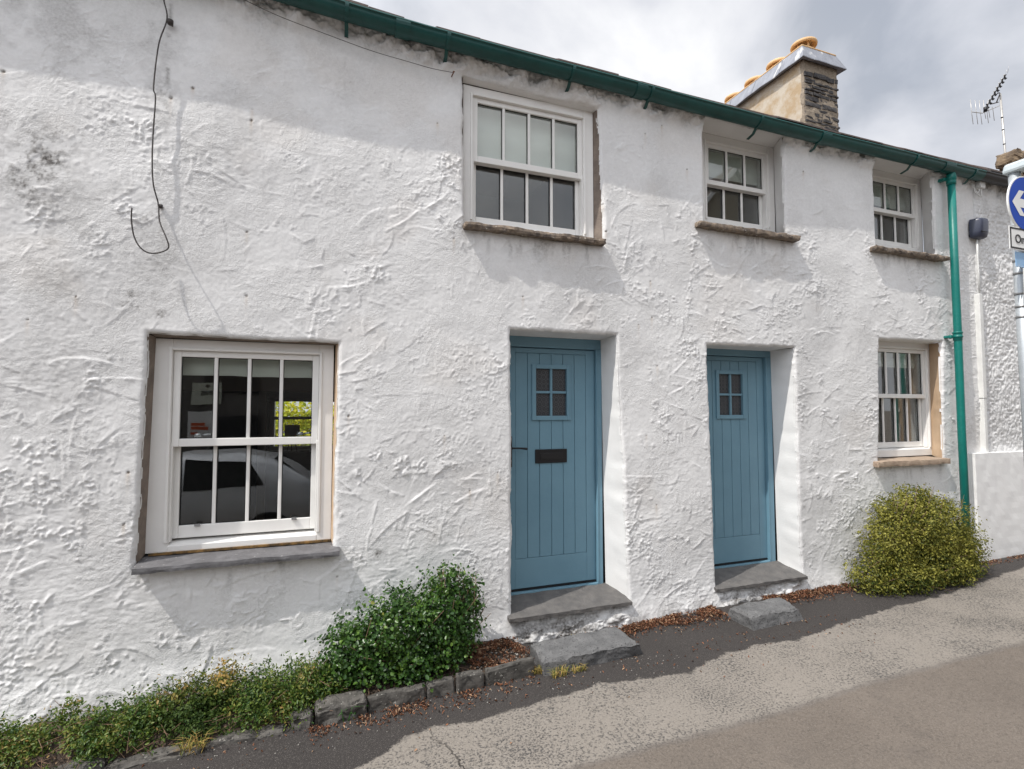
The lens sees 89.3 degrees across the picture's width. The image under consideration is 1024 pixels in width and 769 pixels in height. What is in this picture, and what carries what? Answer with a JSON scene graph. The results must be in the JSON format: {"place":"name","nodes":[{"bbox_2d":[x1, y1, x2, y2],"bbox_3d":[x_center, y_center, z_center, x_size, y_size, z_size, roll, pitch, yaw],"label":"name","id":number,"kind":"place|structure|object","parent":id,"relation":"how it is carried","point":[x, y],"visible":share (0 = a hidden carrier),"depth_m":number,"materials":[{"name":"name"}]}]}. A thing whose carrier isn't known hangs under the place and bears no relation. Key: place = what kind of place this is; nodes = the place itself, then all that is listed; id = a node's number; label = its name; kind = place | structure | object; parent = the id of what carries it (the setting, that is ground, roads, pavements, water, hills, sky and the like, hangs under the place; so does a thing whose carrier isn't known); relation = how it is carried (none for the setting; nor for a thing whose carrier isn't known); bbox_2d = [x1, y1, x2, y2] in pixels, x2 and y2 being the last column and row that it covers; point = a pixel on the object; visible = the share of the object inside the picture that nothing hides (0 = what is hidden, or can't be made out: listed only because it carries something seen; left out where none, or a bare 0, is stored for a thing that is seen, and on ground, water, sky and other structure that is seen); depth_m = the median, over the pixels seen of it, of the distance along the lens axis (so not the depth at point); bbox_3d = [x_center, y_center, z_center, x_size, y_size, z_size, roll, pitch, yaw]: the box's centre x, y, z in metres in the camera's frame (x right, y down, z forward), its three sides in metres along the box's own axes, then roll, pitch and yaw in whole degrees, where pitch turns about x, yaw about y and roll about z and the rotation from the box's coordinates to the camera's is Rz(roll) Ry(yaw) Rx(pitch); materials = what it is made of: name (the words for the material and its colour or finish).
{"place":"outdoors","nodes":[
{"label":"outdoors","id":0,"kind":"place"},
{"bbox_2d":[100,421,1023,768],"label":"road","id":1,"kind":"structure","parent":0,"point":[928,681],"depth_m":3.01,"materials":[{"name":"grey asphalt"}]},
{"bbox_2d":[37,753,108,768],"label":"edging stone","id":2,"kind":"object","parent":1,"relation":"on","point":[62,764],"visible":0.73,"depth_m":2.58,"materials":[{"name":"stone"}]},
{"bbox_2d":[109,741,204,768],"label":"edging stone","id":3,"kind":"object","parent":1,"relation":"on","point":[139,759],"visible":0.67,"depth_m":2.64,"materials":[{"name":"stone"}]},
{"bbox_2d":[168,727,213,757],"bbox_3d":[-1.645,1.873,2.696,0.250,0.089,0.211,1,-3,-20],"label":"grass tuft","id":4,"kind":"object","parent":3,"relation":"on","point":[191,744],"visible":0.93,"depth_m":2.69,"materials":[{"name":"yellow plant"}]},
{"bbox_2d":[207,722,286,747],"bbox_3d":[-1.438,1.926,2.825,0.383,0.089,0.104,1,-3,-18],"label":"edging stone","id":5,"kind":"object","parent":1,"relation":"on","point":[267,732],"visible":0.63,"depth_m":2.81,"materials":[{"name":"stone"}]},
{"bbox_2d":[0,639,526,768],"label":"soil","id":6,"kind":"structure","parent":1,"relation":"on","point":[62,756],"depth_m":2.84,"materials":[{"name":"brown soil"}]},
{"bbox_2d":[0,690,87,768],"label":"plant","id":7,"kind":"object","parent":6,"relation":"on","point":[9,743],"visible":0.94,"depth_m":2.62,"materials":[{"name":"green plant"}]},
{"bbox_2d":[34,664,183,768],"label":"plant","id":8,"kind":"object","parent":6,"relation":"on","point":[127,723],"visible":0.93,"depth_m":2.69,"materials":[{"name":"green plant"}]},
{"bbox_2d":[132,648,261,754],"bbox_3d":[-1.727,1.740,2.907,0.612,0.374,0.571,1,-3,-20],"label":"plant","id":9,"kind":"object","parent":6,"relation":"on","point":[203,702],"visible":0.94,"depth_m":2.86,"materials":[{"name":"green plant"}]},
{"bbox_2d":[212,650,347,736],"bbox_3d":[-1.322,1.751,3.050,0.759,0.359,0.542,1,-3,-20],"label":"plant","id":10,"kind":"object","parent":6,"relation":"on","point":[288,686],"visible":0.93,"depth_m":2.98,"materials":[{"name":"green plant"}]},
{"bbox_2d":[304,554,490,703],"bbox_3d":[-0.686,1.530,3.314,1.206,0.806,0.545,1,-3,-20],"label":"green bush","id":11,"kind":"object","parent":6,"relation":"on","point":[425,643],"visible":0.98,"depth_m":3.25,"materials":[{"name":"green plant"}]},
{"bbox_2d":[288,708,314,729],"bbox_3d":[-1.190,1.910,2.931,0.140,0.119,0.109,1,-3,-20],"label":"edging stone","id":12,"kind":"object","parent":1,"relation":"on","point":[294,724],"visible":0.66,"depth_m":2.90,"materials":[{"name":"stone"}]},
{"bbox_2d":[275,402,333,517],"bbox_3d":[-3.271,1.039,8.924,5.263,2.368,4.531,1,-3,-20],"label":"garden hedge","id":13,"kind":"object","parent":1,"relation":"on","point":[305,425],"visible":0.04,"depth_m":9.87,"materials":[{"name":"green plant"}]},
{"bbox_2d":[313,690,367,727],"bbox_3d":[-0.988,1.891,2.996,0.303,0.166,0.146,1,-3,-20],"label":"edging stone","id":14,"kind":"object","parent":1,"relation":"on","point":[332,706],"visible":0.83,"depth_m":2.96,"materials":[{"name":"stone"}]},
{"bbox_2d":[367,683,425,711],"bbox_3d":[-0.687,1.894,3.104,0.346,0.140,0.056,1,-3,-20],"label":"edging stone","id":15,"kind":"object","parent":1,"relation":"on","point":[394,696],"visible":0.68,"depth_m":3.08,"materials":[{"name":"stone"}]},
{"bbox_2d":[167,639,678,768],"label":"gravel","id":16,"kind":"structure","parent":1,"relation":"on","point":[517,654],"depth_m":3.29,"materials":[{"name":"gravel"}]},
{"bbox_2d":[426,676,454,698],"bbox_3d":[-0.441,1.887,3.197,0.172,0.133,0.064,1,-3,-20],"label":"edging stone","id":17,"kind":"object","parent":1,"relation":"on","point":[442,687],"visible":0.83,"depth_m":3.18,"materials":[{"name":"stone"}]},
{"bbox_2d":[455,668,483,692],"bbox_3d":[-0.265,1.875,3.252,0.182,0.145,0.066,1,-3,-20],"label":"edging stone","id":18,"kind":"object","parent":1,"relation":"on","point":[471,679],"visible":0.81,"depth_m":3.23,"materials":[{"name":"stone"}]},
{"bbox_2d":[0,0,990,731],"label":"cottage","id":19,"kind":"structure","parent":1,"relation":"on","point":[506,320],"depth_m":3.79,"materials":[{"name":"white paint"}]},
{"bbox_2d":[130,0,173,253],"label":"loose cable","id":20,"kind":"object","parent":19,"relation":"attached to","point":[169,21],"visible":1,"depth_m":3.17,"materials":[{"name":"plastic"}]},
{"bbox_2d":[132,338,339,574],"bbox_3d":[-1.723,0.420,3.387,1.149,1.408,0.346,1,-3,-20],"label":"sash window","id":21,"kind":"structure","parent":19,"relation":"in","point":[170,546],"depth_m":3.39,"materials":[{"name":"white paint"}]},
{"bbox_2d":[285,425,299,450],"bbox_3d":[-2.973,0.722,7.011,0.190,0.347,0.190,1,-3,-20],"label":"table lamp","id":22,"kind":"object","parent":19,"relation":"in","point":[291,430],"visible":0.86,"depth_m":6.94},
{"bbox_2d":[245,0,454,76],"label":"thin wire","id":23,"kind":"object","parent":19,"relation":"attached to","point":[348,42],"visible":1,"depth_m":3.60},
{"bbox_2d":[461,84,606,246],"bbox_3d":[0.165,-1.718,4.156,1.208,1.172,0.299,1,-3,-20],"label":"sash window","id":24,"kind":"structure","parent":19,"relation":"in","point":[502,132],"depth_m":4.21,"materials":[{"name":"white paint"}]},
{"bbox_2d":[507,336,631,622],"bbox_3d":[0.402,0.684,4.214,1.047,2.172,0.419,1,-3,-20],"label":"front door","id":25,"kind":"structure","parent":19,"relation":"in","point":[556,389],"depth_m":4.34,"materials":[{"name":"blue paint"}]},
{"bbox_2d":[694,132,801,241],"bbox_3d":[2.123,-1.877,4.943,1.196,1.037,0.433,1,-3,-20],"label":"sash window","id":26,"kind":"structure","parent":19,"relation":"in","point":[727,159],"depth_m":5.12,"materials":[{"name":"white paint"}]},
{"bbox_2d":[706,348,807,591],"bbox_3d":[2.166,0.715,4.852,1.056,2.170,0.419,1,-3,-20],"label":"front door","id":27,"kind":"structure","parent":19,"relation":"in","point":[738,381],"depth_m":5.01,"materials":[{"name":"blue paint"}]},
{"bbox_2d":[869,169,949,262],"bbox_3d":[4.173,-1.857,5.680,1.175,1.035,0.442,1,-3,-20],"label":"sash window","id":28,"kind":"structure","parent":19,"relation":"in","point":[896,192],"depth_m":5.89,"materials":[{"name":"white paint"}]},
{"bbox_2d":[873,341,950,466],"bbox_3d":[4.135,0.190,5.556,1.163,1.313,0.362,1,-3,-20],"label":"sash window","id":29,"kind":"structure","parent":19,"relation":"in","point":[896,355],"depth_m":5.72,"materials":[{"name":"white paint"}]},
{"bbox_2d":[142,615,875,768],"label":"scattered leaves","id":30,"kind":"object","parent":1,"relation":"on","point":[550,687],"visible":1,"depth_m":3.25,"materials":[{"name":"brown plant"}]},
{"bbox_2d":[484,656,534,685],"bbox_3d":[-0.018,1.871,3.348,0.346,0.169,0.052,1,-3,-21],"label":"edging stone","id":31,"kind":"object","parent":1,"relation":"on","point":[520,668],"visible":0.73,"depth_m":3.33,"materials":[{"name":"stone"}]},
{"bbox_2d":[528,663,541,674],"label":"grass tuft","id":32,"kind":"object","parent":1,"relation":"on","point":[538,669],"visible":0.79,"depth_m":3.41,"materials":[{"name":"yellow plant"}]},
{"bbox_2d":[547,664,571,678],"bbox_3d":[0.312,1.872,3.377,0.224,0.067,0.155,1,-3,-20],"label":"grass tuft","id":33,"kind":"object","parent":1,"relation":"on","point":[554,674],"visible":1,"depth_m":3.37,"materials":[{"name":"yellow plant"}]},
{"bbox_2d":[569,663,587,673],"bbox_3d":[0.445,1.885,3.450,0.173,0.045,0.113,1,-3,-20],"label":"grass tuft","id":34,"kind":"object","parent":1,"relation":"on","point":[578,668],"visible":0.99,"depth_m":3.44,"materials":[{"name":"yellow plant"}]},
{"bbox_2d":[530,626,642,676],"bbox_3d":[0.519,1.878,3.677,0.809,0.151,0.374,1,-3,-20],"label":"stone step","id":35,"kind":"object","parent":1,"relation":"on","point":[609,644],"visible":0.94,"depth_m":3.58,"materials":[{"name":"grey stone"}]},
{"bbox_2d":[308,555,1023,744],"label":"leaf litter","id":36,"kind":"object","parent":1,"relation":"on","point":[710,610],"visible":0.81,"depth_m":3.99,"materials":[{"name":"brown plant"}]},
{"bbox_2d":[727,597,802,630],"bbox_3d":[2.080,1.861,4.207,0.602,0.154,0.285,1,-3,-20],"label":"stone step","id":37,"kind":"object","parent":1,"relation":"on","point":[757,615],"visible":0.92,"depth_m":4.12,"materials":[{"name":"grey stone"}]},
{"bbox_2d":[840,482,996,597],"bbox_3d":[4.003,1.409,4.974,1.909,1.040,0.635,1,-3,-20],"label":"variegated shrub","id":38,"kind":"object","parent":1,"relation":"on","point":[922,551],"visible":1,"depth_m":4.85,"materials":[{"name":"green plant"}]},
{"bbox_2d":[892,149,1023,451],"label":"neighbour house","id":39,"kind":"structure","parent":1,"relation":"on","point":[1004,421],"depth_m":6.02,"materials":[{"name":"white paint"}]},
{"bbox_2d":[971,181,984,197],"bbox_3d":[5.324,-2.233,5.938,0.185,0.190,0.075,1,-3,-20],"label":"junction box","id":40,"kind":"object","parent":39,"relation":"attached to","point":[979,186],"visible":1,"depth_m":5.92,"materials":[{"name":"white plastic"}]},
{"bbox_2d":[969,218,988,239],"bbox_3d":[5.313,-1.763,5.901,0.205,0.231,0.135,1,-3,-20],"label":"alarm box","id":41,"kind":"object","parent":39,"relation":"attached to","point":[978,228],"visible":1,"depth_m":5.85,"materials":[{"name":"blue plastic"}]},
{"bbox_2d":[974,240,988,452],"bbox_3d":[5.287,-0.440,5.856,0.060,2.411,0.060,1,-3,-20],"label":"cable trunking","id":42,"kind":"object","parent":39,"relation":"attached to","point":[980,343],"visible":0.99,"depth_m":5.83,"materials":[{"name":"white plastic"}]},
{"bbox_2d":[970,67,1008,153],"bbox_3d":[8.731,-4.495,9.409,1.068,2.798,0.121,1,-3,-20],"label":"tv aerial","id":43,"kind":"object","parent":39,"relation":"attached to","point":[986,108],"visible":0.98,"depth_m":9.57,"materials":[{"name":"grey metal"}]},
{"bbox_2d":[967,451,1023,561],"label":"plinth wall","id":44,"kind":"structure","parent":1,"relation":"on","point":[996,487],"depth_m":5.74,"materials":[{"name":"white paint"}]},
{"bbox_2d":[1002,159,1023,455],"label":"sign post","id":45,"kind":"object","parent":1,"relation":"on","point":[1013,171],"visible":1,"depth_m":3.98,"materials":[{"name":"metal"}]},
{"bbox_2d":[276,0,1023,416],"label":"sky","id":46,"kind":"structure","parent":0,"point":[911,77],"materials":[{"name":"white"}]}
]}

